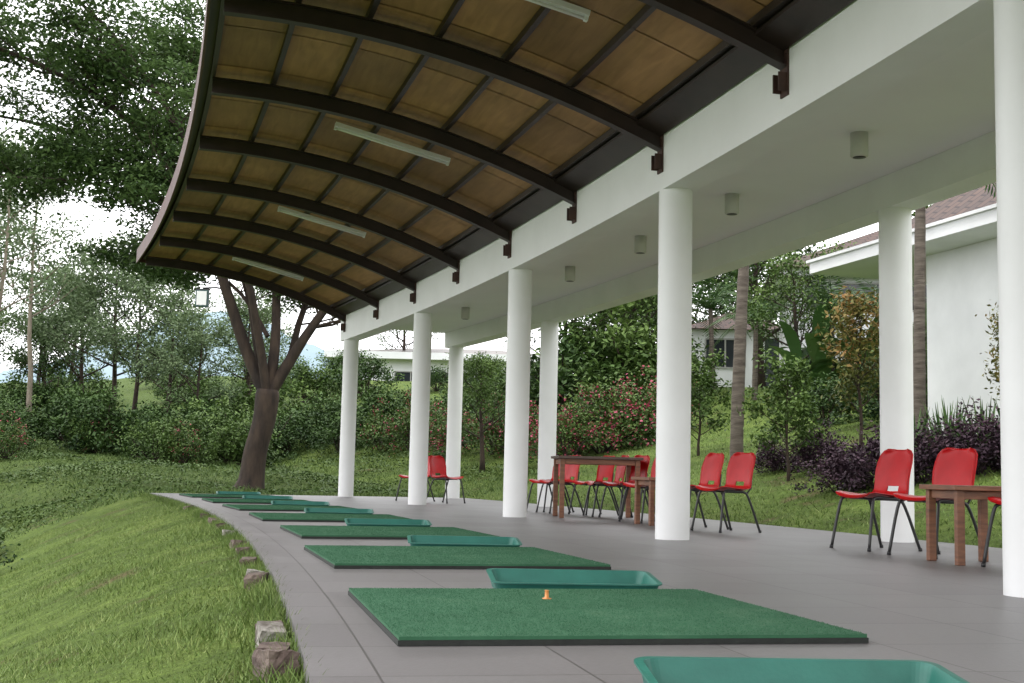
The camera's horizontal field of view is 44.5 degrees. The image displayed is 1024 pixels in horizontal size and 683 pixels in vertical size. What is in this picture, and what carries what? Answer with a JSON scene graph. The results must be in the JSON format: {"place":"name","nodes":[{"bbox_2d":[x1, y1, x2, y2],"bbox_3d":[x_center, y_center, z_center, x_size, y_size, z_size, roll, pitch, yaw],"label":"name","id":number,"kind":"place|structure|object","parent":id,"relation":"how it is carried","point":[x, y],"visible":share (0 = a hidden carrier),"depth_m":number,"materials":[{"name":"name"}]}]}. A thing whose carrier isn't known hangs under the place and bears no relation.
{"place":"outdoors","nodes":[
{"label":"outdoors","id":0,"kind":"place"},
{"bbox_2d":[0,311,331,382],"bbox_3d":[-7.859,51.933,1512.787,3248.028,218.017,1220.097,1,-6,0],"label":"distant hills","id":1,"kind":"structure","parent":0,"point":[310,352],"depth_m":1558.40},
{"bbox_2d":[0,0,932,373],"label":"sky","id":2,"kind":"structure","parent":0,"point":[324,338],"materials":[{"name":"white"}]},
{"bbox_2d":[0,376,1001,682],"bbox_3d":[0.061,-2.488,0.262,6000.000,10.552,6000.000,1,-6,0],"label":"ground","id":3,"kind":"structure","parent":0,"point":[104,606],"depth_m":15.90,"materials":[{"name":"green plant"}]},
{"bbox_2d":[0,409,38,459],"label":"bougainvillea shrub","id":4,"kind":"object","parent":3,"relation":"on","point":[11,440],"visible":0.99,"depth_m":36.69,"materials":[{"name":"green plant"}]},
{"bbox_2d":[0,398,40,450],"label":"bush","id":5,"kind":"object","parent":3,"relation":"on","point":[6,415],"visible":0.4,"depth_m":39.55,"materials":[{"name":"green plant"}]},
{"bbox_2d":[0,121,55,279],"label":"slender tree","id":6,"kind":"object","parent":3,"relation":"on","point":[14,235],"visible":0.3,"depth_m":44.54,"materials":[{"name":"green plant"}]},
{"bbox_2d":[0,370,59,413],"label":"bush","id":7,"kind":"object","parent":3,"relation":"on","point":[17,394],"visible":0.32,"depth_m":49.95,"materials":[{"name":"green plant"}]},
{"bbox_2d":[0,130,79,311],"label":"slender tree","id":8,"kind":"object","parent":3,"relation":"on","point":[34,240],"visible":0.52,"depth_m":42.11,"materials":[{"name":"green plant"}]},
{"bbox_2d":[0,304,98,389],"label":"background tree","id":9,"kind":"object","parent":3,"relation":"on","point":[45,366],"visible":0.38,"depth_m":55.52,"materials":[{"name":"green plant"}]},
{"bbox_2d":[11,381,105,444],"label":"bush","id":10,"kind":"object","parent":3,"relation":"on","point":[65,404],"visible":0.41,"depth_m":43.98,"materials":[{"name":"green plant"}]},
{"bbox_2d":[0,167,119,411],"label":"slender tree","id":11,"kind":"object","parent":3,"relation":"on","point":[30,362],"visible":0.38,"depth_m":48.72,"materials":[{"name":"green plant"}]},
{"bbox_2d":[0,256,126,383],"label":"background tree","id":12,"kind":"object","parent":3,"relation":"on","point":[41,297],"visible":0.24,"depth_m":64.00,"materials":[{"name":"green plant"}]},
{"bbox_2d":[4,240,146,391],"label":"background tree","id":13,"kind":"object","parent":3,"relation":"on","point":[82,359],"visible":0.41,"depth_m":53.68,"materials":[{"name":"green plant"}]},
{"bbox_2d":[50,364,123,402],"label":"bush","id":14,"kind":"object","parent":3,"relation":"on","point":[89,384],"visible":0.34,"depth_m":68.29,"materials":[{"name":"green plant"}]},
{"bbox_2d":[40,381,145,456],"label":"bush","id":15,"kind":"object","parent":3,"relation":"on","point":[91,407],"visible":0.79,"depth_m":40.52,"materials":[{"name":"green plant"}]},
{"bbox_2d":[0,230,193,407],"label":"background tree","id":16,"kind":"object","parent":3,"relation":"on","point":[79,307],"visible":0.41,"depth_m":51.58,"materials":[{"name":"green plant"}]},
{"bbox_2d":[37,264,210,417],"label":"background tree","id":17,"kind":"object","parent":3,"relation":"on","point":[99,330],"visible":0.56,"depth_m":49.42,"materials":[{"name":"green plant"}]},
{"bbox_2d":[0,496,300,682],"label":"bank grass","id":18,"kind":"structure","parent":3,"relation":"on","point":[238,632],"depth_m":7.35,"materials":[{"name":"green plant"}]},
{"bbox_2d":[113,418,187,463],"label":"bush","id":19,"kind":"object","parent":3,"relation":"on","point":[156,450],"visible":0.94,"depth_m":37.70,"materials":[{"name":"green plant"}]},
{"bbox_2d":[96,278,231,410],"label":"background tree","id":20,"kind":"object","parent":3,"relation":"on","point":[181,296],"visible":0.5,"depth_m":47.83,"materials":[{"name":"green plant"}]},
{"bbox_2d":[0,0,340,489],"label":"rain tree","id":21,"kind":"object","parent":3,"relation":"on","point":[88,70],"visible":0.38,"depth_m":29.07,"materials":[{"name":"green plant"}]},
{"bbox_2d":[131,397,215,457],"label":"bush","id":22,"kind":"object","parent":3,"relation":"on","point":[194,425],"visible":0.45,"depth_m":39.06,"materials":[{"name":"green plant"}]},
{"bbox_2d":[113,300,249,402],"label":"background tree","id":23,"kind":"object","parent":3,"relation":"on","point":[196,332],"visible":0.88,"depth_m":45.66,"materials":[{"name":"green plant"}]},
{"bbox_2d":[158,419,205,463],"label":"bougainvillea shrub","id":24,"kind":"object","parent":3,"relation":"on","point":[183,442],"visible":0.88,"depth_m":37.69,"materials":[{"name":"green plant"}]},
{"bbox_2d":[191,425,246,465],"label":"bush","id":25,"kind":"object","parent":3,"relation":"on","point":[209,456],"visible":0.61,"depth_m":37.75,"materials":[{"name":"green plant"}]},
{"bbox_2d":[139,492,328,682],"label":"edge grass","id":26,"kind":"structure","parent":3,"relation":"on","point":[268,600],"depth_m":5.71,"materials":[{"name":"green plant"}]},
{"bbox_2d":[161,281,306,394],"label":"background tree","id":27,"kind":"object","parent":3,"relation":"on","point":[240,302],"visible":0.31,"depth_m":48.74,"materials":[{"name":"green plant"}]},
{"bbox_2d":[195,396,283,457],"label":"bush","id":28,"kind":"object","parent":3,"relation":"on","point":[220,418],"visible":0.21,"depth_m":40.90,"materials":[{"name":"green plant"}]},
{"bbox_2d":[183,505,299,682],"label":"border stones","id":29,"kind":"object","parent":3,"relation":"on","point":[265,653],"visible":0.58,"depth_m":4.01,"materials":[{"name":"grey stone"}]},
{"bbox_2d":[204,415,290,467],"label":"bush","id":30,"kind":"object","parent":3,"relation":"on","point":[247,426],"visible":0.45,"depth_m":38.08,"materials":[{"name":"green plant"}]},
{"bbox_2d":[223,378,324,428],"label":"bush","id":31,"kind":"object","parent":3,"relation":"on","point":[248,399],"visible":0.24,"depth_m":47.56,"materials":[{"name":"green plant"}]},
{"bbox_2d":[243,403,312,459],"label":"hedge bush","id":32,"kind":"object","parent":3,"relation":"on","point":[276,426],"visible":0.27,"depth_m":41.86,"materials":[{"name":"green plant"}]},
{"bbox_2d":[0,437,586,540],"bbox_3d":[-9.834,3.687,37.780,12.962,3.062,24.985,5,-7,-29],"label":"creeper ground cover","id":33,"kind":"object","parent":3,"relation":"on","point":[109,470],"visible":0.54,"depth_m":31.92,"materials":[{"name":"green plant"}]},
{"bbox_2d":[271,409,323,455],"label":"hedge bush","id":34,"kind":"object","parent":3,"relation":"on","point":[290,432],"visible":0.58,"depth_m":42.95,"materials":[{"name":"green plant"}]},
{"bbox_2d":[278,390,338,443],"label":"hedge bush","id":35,"kind":"object","parent":3,"relation":"on","point":[314,404],"visible":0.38,"depth_m":44.32,"materials":[{"name":"green plant"}]},
{"bbox_2d":[279,351,341,402],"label":"bush","id":36,"kind":"object","parent":3,"relation":"on","point":[306,376],"visible":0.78,"depth_m":59.72,"materials":[{"name":"green plant"}]},
{"bbox_2d":[305,410,373,453],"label":"hedge bush","id":37,"kind":"object","parent":3,"relation":"on","point":[326,435],"visible":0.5,"depth_m":41.05,"materials":[{"name":"green plant"}]},
{"bbox_2d":[327,347,403,396],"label":"bush","id":38,"kind":"object","parent":3,"relation":"on","point":[365,368],"visible":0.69,"depth_m":59.90,"materials":[{"name":"green plant"}]},
{"bbox_2d":[332,385,409,446],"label":"hedge bush","id":39,"kind":"object","parent":3,"relation":"on","point":[360,408],"visible":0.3,"depth_m":42.46,"materials":[{"name":"green plant"}]},
{"bbox_2d":[356,396,409,453],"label":"bougainvillea shrub","id":40,"kind":"object","parent":3,"relation":"on","point":[373,430],"visible":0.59,"depth_m":39.75,"materials":[{"name":"green plant"}]},
{"bbox_2d":[369,387,445,454],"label":"bougainvillea shrub","id":41,"kind":"object","parent":3,"relation":"on","point":[405,424],"visible":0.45,"depth_m":38.73,"materials":[{"name":"green plant"}]},
{"bbox_2d":[324,348,539,383],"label":"long white building","id":42,"kind":"structure","parent":3,"relation":"on","point":[399,360],"depth_m":72.14,"materials":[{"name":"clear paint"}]},
{"bbox_2d":[408,400,488,452],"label":"bougainvillea shrub","id":43,"kind":"object","parent":3,"relation":"on","point":[438,432],"visible":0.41,"depth_m":36.56,"materials":[{"name":"green plant"}]},
{"bbox_2d":[430,352,505,471],"bbox_3d":[-0.921,1.843,32.819,2.818,3.309,2.730,1,-6,8],"label":"slender tree","id":44,"kind":"object","parent":3,"relation":"on","point":[489,368],"visible":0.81,"depth_m":32.79,"materials":[{"name":"green plant"}]},
{"bbox_2d":[461,391,536,458],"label":"bougainvillea shrub","id":45,"kind":"object","parent":3,"relation":"on","point":[477,429],"visible":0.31,"depth_m":35.15,"materials":[{"name":"green plant"}]},
{"bbox_2d":[469,393,538,455],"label":"bougainvillea shrub","id":46,"kind":"object","parent":3,"relation":"on","point":[531,418],"visible":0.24,"depth_m":34.54,"materials":[{"name":"green plant"}]},
{"bbox_2d":[472,319,624,412],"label":"bush","id":47,"kind":"object","parent":3,"relation":"on","point":[570,353],"visible":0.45,"depth_m":42.06,"materials":[{"name":"green plant"}]},
{"bbox_2d":[487,299,656,403],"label":"bush","id":48,"kind":"object","parent":3,"relation":"on","point":[615,359],"visible":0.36,"depth_m":42.50,"materials":[{"name":"green plant"}]},
{"bbox_2d":[528,396,619,463],"bbox_3d":[1.386,2.333,31.736,2.562,1.991,2.981,5,-7,-31],"label":"bougainvillea shrub","id":49,"kind":"object","parent":3,"relation":"on","point":[567,448],"visible":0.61,"depth_m":31.71,"materials":[{"name":"green plant"}]},
{"bbox_2d":[500,298,651,412],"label":"leafy tree","id":50,"kind":"object","parent":3,"relation":"on","point":[599,315],"visible":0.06,"depth_m":43.89,"materials":[{"name":"green plant"}]},
{"bbox_2d":[557,367,655,454],"bbox_3d":[2.638,1.979,33.126,3.316,2.576,3.858,-1,-7,24],"label":"bougainvillea shrub","id":51,"kind":"object","parent":3,"relation":"on","point":[625,427],"visible":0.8,"depth_m":32.46,"materials":[{"name":"green plant"}]},
{"bbox_2d":[572,369,656,447],"bbox_3d":[2.602,1.963,33.648,3.243,2.458,2.404,-2,-7,32],"label":"bougainvillea shrub","id":52,"kind":"object","parent":3,"relation":"on","point":[625,403],"visible":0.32,"depth_m":33.27,"materials":[{"name":"green plant"}]},
{"bbox_2d":[607,363,656,446],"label":"bougainvillea shrub","id":53,"kind":"object","parent":3,"relation":"on","point":[651,403],"visible":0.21,"depth_m":33.89,"materials":[{"name":"green plant"}]},
{"bbox_2d":[558,302,722,402],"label":"bush","id":54,"kind":"object","parent":3,"relation":"on","point":[607,352],"visible":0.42,"depth_m":42.01,"materials":[{"name":"green plant"}]},
{"bbox_2d":[582,283,707,400],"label":"leafy tree","id":55,"kind":"object","parent":3,"relation":"on","point":[643,307],"visible":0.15,"depth_m":45.03,"materials":[{"name":"green plant"}]},
{"bbox_2d":[691,348,731,455],"bbox_3d":[4.053,1.439,27.912,1.897,2.646,1.508,6,-8,-38],"label":"young tree","id":56,"kind":"object","parent":3,"relation":"on","point":[699,397],"visible":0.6,"depth_m":27.93,"materials":[{"name":"green plant"}]},
{"bbox_2d":[692,277,750,388],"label":"palm tree","id":57,"kind":"object","parent":3,"relation":"on","point":[711,306],"visible":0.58,"depth_m":44.23,"materials":[{"name":"green plant"}]},
{"bbox_2d":[691,312,778,386],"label":"white hut","id":58,"kind":"object","parent":3,"relation":"on","point":[726,345],"visible":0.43,"depth_m":50.29,"materials":[{"name":"paint"}]},
{"bbox_2d":[730,266,748,457],"bbox_3d":[4.571,-1.744,24.418,3.819,8.718,4.074,1,-6,0],"label":"palm tree","id":59,"kind":"object","parent":3,"relation":"on","point":[737,419],"visible":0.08,"depth_m":24.03,"materials":[{"name":"brown plant"}]},
{"bbox_2d":[706,291,792,399],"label":"palm tree","id":60,"kind":"object","parent":3,"relation":"on","point":[756,337],"visible":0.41,"depth_m":40.15,"materials":[{"name":"green plant"}]},
{"bbox_2d":[697,244,819,387],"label":"leafy tree","id":61,"kind":"object","parent":3,"relation":"on","point":[756,275],"visible":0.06,"depth_m":45.98,"materials":[{"name":"green plant"}]},
{"bbox_2d":[750,433,797,475],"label":"purple shrub","id":62,"kind":"object","parent":3,"relation":"on","point":[775,461],"visible":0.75,"depth_m":21.73,"materials":[{"name":"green plant"}]},
{"bbox_2d":[736,346,831,480],"bbox_3d":[4.647,1.298,20.630,1.724,2.405,1.370,7,-8,-43],"label":"young tree","id":63,"kind":"object","parent":3,"relation":"on","point":[778,388],"visible":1,"depth_m":20.49,"materials":[{"name":"green plant"}]},
{"bbox_2d":[712,240,857,397],"bbox_3d":[8.091,-0.477,36.288,4.071,5.077,4.690,6,-7,-36],"label":"leafy tree","id":64,"kind":"object","parent":3,"relation":"on","point":[782,264],"visible":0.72,"depth_m":35.99,"materials":[{"name":"green plant"}]},
{"bbox_2d":[770,320,831,399],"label":"banana plant","id":65,"kind":"object","parent":3,"relation":"on","point":[792,339],"visible":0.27,"depth_m":35.38,"materials":[{"name":"green plant"}]},
{"bbox_2d":[780,304,846,395],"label":"banana plant","id":66,"kind":"object","parent":3,"relation":"on","point":[815,353],"visible":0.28,"depth_m":35.29,"materials":[{"name":"green plant"}]},
{"bbox_2d":[781,418,853,476],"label":"purple shrub","id":67,"kind":"object","parent":3,"relation":"on","point":[805,455],"visible":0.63,"depth_m":20.75,"materials":[{"name":"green plant"}]},
{"bbox_2d":[777,363,869,429],"bbox_3d":[7.628,1.350,29.462,2.085,1.726,2.278,6,-8,-39],"label":"bush","id":68,"kind":"object","parent":3,"relation":"on","point":[824,401],"visible":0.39,"depth_m":29.36,"materials":[{"name":"green plant"}]},
{"bbox_2d":[776,271,878,400],"bbox_3d":[9.332,-0.061,36.413,3.186,4.061,3.128,1,-6,4],"label":"tree","id":69,"kind":"object","parent":3,"relation":"on","point":[827,297],"visible":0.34,"depth_m":36.23,"materials":[{"name":"green plant"}]},
{"bbox_2d":[788,433,874,496],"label":"purple shrub","id":70,"kind":"object","parent":3,"relation":"on","point":[833,476],"visible":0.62,"depth_m":17.79,"materials":[{"name":"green plant"}]},
{"bbox_2d":[760,231,926,385],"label":"tile roof building","id":71,"kind":"structure","parent":3,"relation":"on","point":[849,281],"depth_m":39.35,"materials":[{"name":"ceramic"}]},
{"bbox_2d":[809,286,879,449],"bbox_3d":[6.011,0.631,21.582,1.553,3.216,1.403,7,-8,-42],"label":"bronze tree","id":72,"kind":"object","parent":3,"relation":"on","point":[857,311],"visible":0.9,"depth_m":21.58,"materials":[{"name":"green plant"}]},
{"bbox_2d":[814,351,927,429],"bbox_3d":[8.027,1.004,27.167,2.891,2.065,2.720,0,-6,10],"label":"bush","id":73,"kind":"object","parent":3,"relation":"on","point":[874,412],"visible":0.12,"depth_m":27.03,"materials":[{"name":"green plant"}]},
{"bbox_2d":[831,420,930,492],"bbox_3d":[5.067,1.603,17.437,1.550,1.188,1.595,5,-7,-27],"label":"purple shrub","id":74,"kind":"object","parent":3,"relation":"on","point":[865,463],"visible":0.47,"depth_m":17.21,"materials":[{"name":"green plant"}]},
{"bbox_2d":[806,182,999,435],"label":"white clubhouse","id":75,"kind":"structure","parent":3,"relation":"on","point":[961,263],"depth_m":22.67,"materials":[{"name":"paint"}]},
{"bbox_2d":[875,415,991,485],"bbox_3d":[5.702,1.510,17.076,1.446,1.023,1.318,1,-6,3],"label":"purple shrub","id":76,"kind":"object","parent":3,"relation":"on","point":[923,444],"visible":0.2,"depth_m":16.90,"materials":[{"name":"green plant"}]},
{"bbox_2d":[913,182,996,450],"bbox_3d":[6.423,-1.060,19.365,3.214,6.405,3.348,5,-7,-29],"label":"palm tree","id":77,"kind":"object","parent":3,"relation":"on","point":[919,366],"visible":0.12,"depth_m":19.15,"materials":[{"name":"brown plant"}]},
{"bbox_2d":[914,398,1000,475],"bbox_3d":[6.185,1.318,16.762,1.664,1.176,1.516,4,-7,-26],"label":"purple shrub","id":78,"kind":"object","parent":3,"relation":"on","point":[972,436],"visible":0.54,"depth_m":16.66,"materials":[{"name":"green plant"}]},
{"bbox_2d":[975,302,999,400],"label":"bronze tree","id":79,"kind":"object","parent":3,"relation":"on","point":[995,361],"visible":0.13,"depth_m":17.04,"materials":[{"name":"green plant"}]},
{"bbox_2d":[150,493,1023,682],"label":"terrace floor","id":80,"kind":"structure","parent":0,"point":[905,601],"depth_m":6.31,"materials":[{"name":"concrete"}]},
{"bbox_2d":[222,504,357,510],"bbox_3d":[-2.976,2.253,16.917,1.655,0.034,1.656,4,-6,-20],"label":"golf mat","id":81,"kind":"object","parent":80,"relation":"on","point":[245,507],"visible":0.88,"depth_m":16.65,"materials":[{"name":"green carpet"}]},
{"bbox_2d":[249,512,409,521],"bbox_3d":[-2.031,1.965,13.966,1.655,0.034,1.656,3,-6,-16],"label":"golf mat","id":82,"kind":"object","parent":80,"relation":"on","point":[305,517],"visible":0.91,"depth_m":13.74,"materials":[{"name":"green carpet"}]},
{"bbox_2d":[344,518,431,526],"bbox_3d":[-1.200,1.763,12.077,0.826,0.082,0.400,2,-6,-10],"label":"ball tray","id":83,"kind":"object","parent":80,"relation":"on","point":[386,522],"visible":0.81,"depth_m":12.21,"materials":[{"name":"green plastic"}]},
{"bbox_2d":[280,525,500,539],"bbox_3d":[-1.114,1.671,10.955,1.655,0.034,1.656,3,-6,-16],"label":"golf mat","id":84,"kind":"object","parent":80,"relation":"on","point":[345,532],"visible":0.95,"depth_m":10.71,"materials":[{"name":"green carpet"}]},
{"bbox_2d":[427,455,465,503],"bbox_3d":[-1.193,2.464,22.359,0.579,0.848,0.502,-4,-8,39],"label":"red chair","id":85,"kind":"object","parent":80,"relation":"on","point":[437,464],"visible":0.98,"depth_m":22.45,"materials":[{"name":"plastic"}]},
{"bbox_2d":[304,545,610,569],"bbox_3d":[-0.421,1.381,8.036,1.655,0.034,1.656,3,-6,-15],"label":"golf mat","id":86,"kind":"object","parent":80,"relation":"on","point":[394,557],"visible":1,"depth_m":7.68,"materials":[{"name":"green carpet"}]},
{"bbox_2d":[407,535,521,546],"bbox_3d":[-0.351,1.475,9.151,0.826,0.082,0.400,2,-6,-6],"label":"ball tray","id":87,"kind":"object","parent":80,"relation":"on","point":[458,541],"visible":0.83,"depth_m":9.30,"materials":[{"name":"green plastic"}]},
{"bbox_2d":[486,568,661,588],"bbox_3d":[0.297,1.172,6.114,0.826,0.082,0.400,2,-6,-6],"label":"ball tray","id":88,"kind":"object","parent":80,"relation":"on","point":[511,578],"visible":0.93,"depth_m":6.26,"materials":[{"name":"green plastic"}]},
{"bbox_2d":[136,0,1023,597],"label":"golf range pavilion","id":89,"kind":"structure","parent":80,"relation":"on","point":[600,140],"depth_m":12.25,"materials":[{"name":"white paint"}]},
{"bbox_2d":[277,206,365,237],"bbox_3d":[-2.893,-1.819,19.047,1.368,0.376,0.070,3,-6,-19],"label":"fluorescent light","id":90,"kind":"object","parent":89,"relation":"hanging from","point":[282,209],"visible":1,"depth_m":19.02,"materials":[{"name":"white paint"}]},
{"bbox_2d":[334,122,450,165],"bbox_3d":[-1.373,-2.272,14.396,1.368,0.376,0.070,3,-6,-17],"label":"fluorescent light","id":91,"kind":"object","parent":89,"relation":"hanging from","point":[370,136],"visible":1,"depth_m":14.37,"materials":[{"name":"white paint"}]},
{"bbox_2d":[526,0,590,21],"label":"fluorescent light","id":92,"kind":"object","parent":89,"relation":"hanging from","point":[570,9],"visible":1,"depth_m":9.77,"materials":[{"name":"white paint"}]},
{"bbox_2d":[850,131,867,158],"bbox_3d":[2.966,-1.675,10.675,0.150,0.212,0.150,1,-6,0],"label":"ceiling light","id":93,"kind":"object","parent":89,"relation":"attached to","point":[858,144],"visible":1,"depth_m":10.62,"materials":[{"name":"white metal"}]},
{"bbox_2d":[568,455,618,515],"bbox_3d":[1.169,2.034,17.730,0.579,0.848,0.502,5,-7,-28],"label":"red chair","id":94,"kind":"object","parent":80,"relation":"on","point":[605,471],"visible":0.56,"depth_m":17.80,"materials":[{"name":"plastic"}]},
{"bbox_2d":[551,455,643,517],"bbox_3d":[1.109,1.928,16.541,1.120,0.800,0.750,2,-6,-5],"label":"wooden table","id":95,"kind":"object","parent":80,"relation":"on","point":[627,462],"visible":0.91,"depth_m":16.27,"materials":[{"name":"brown wood"}]},
{"bbox_2d":[348,587,868,645],"bbox_3d":[0.254,1.075,4.975,1.655,0.034,1.656,3,-6,-13],"label":"golf mat","id":96,"kind":"object","parent":80,"relation":"on","point":[405,616],"visible":0.99,"depth_m":4.62,"materials":[{"name":"green carpet"}]},
{"bbox_2d":[598,455,649,518],"bbox_3d":[1.527,1.927,16.626,0.579,0.848,0.502,5,-7,-29],"label":"red chair","id":97,"kind":"object","parent":80,"relation":"on","point":[644,464],"visible":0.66,"depth_m":16.67,"materials":[{"name":"plastic"}]},
{"bbox_2d":[631,477,655,525],"bbox_3d":[1.717,1.860,14.559,0.500,0.550,0.550,3,-6,-16],"label":"wooden side table","id":98,"kind":"object","parent":80,"relation":"on","point":[650,482],"visible":0.56,"depth_m":14.41,"materials":[{"name":"brown wood"}]},
{"bbox_2d":[690,452,728,529],"bbox_3d":[2.057,1.654,13.910,0.579,0.848,0.502,4,-6,-22],"label":"red chair","id":99,"kind":"object","parent":80,"relation":"on","point":[711,468],"visible":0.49,"depth_m":14.04,"materials":[{"name":"plastic"}]},
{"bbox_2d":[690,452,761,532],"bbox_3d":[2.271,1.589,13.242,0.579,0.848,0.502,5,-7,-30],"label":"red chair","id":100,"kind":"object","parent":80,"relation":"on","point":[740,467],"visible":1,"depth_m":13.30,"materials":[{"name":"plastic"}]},
{"bbox_2d":[634,656,969,682],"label":"ball tray","id":101,"kind":"object","parent":80,"relation":"on","point":[661,669],"visible":1,"depth_m":3.32,"materials":[{"name":"green plastic"}]},
{"bbox_2d":[829,449,921,551],"bbox_3d":[3.039,1.313,10.445,0.579,0.848,0.502,4,-7,-24],"label":"red chair","id":102,"kind":"object","parent":80,"relation":"on","point":[893,467],"visible":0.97,"depth_m":10.52,"materials":[{"name":"plastic"}]},
{"bbox_2d":[887,447,977,558],"bbox_3d":[3.284,1.236,9.656,0.579,0.848,0.502,5,-7,-28],"label":"red chair","id":103,"kind":"object","parent":80,"relation":"on","point":[954,466],"visible":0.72,"depth_m":9.73,"materials":[{"name":"plastic"}]},
{"bbox_2d":[919,484,1001,565],"bbox_3d":[3.276,1.303,8.909,0.520,0.550,0.580,2,-6,-6],"label":"wooden side table","id":104,"kind":"object","parent":80,"relation":"on","point":[959,494],"visible":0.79,"depth_m":8.86,"materials":[{"name":"brown wood"}]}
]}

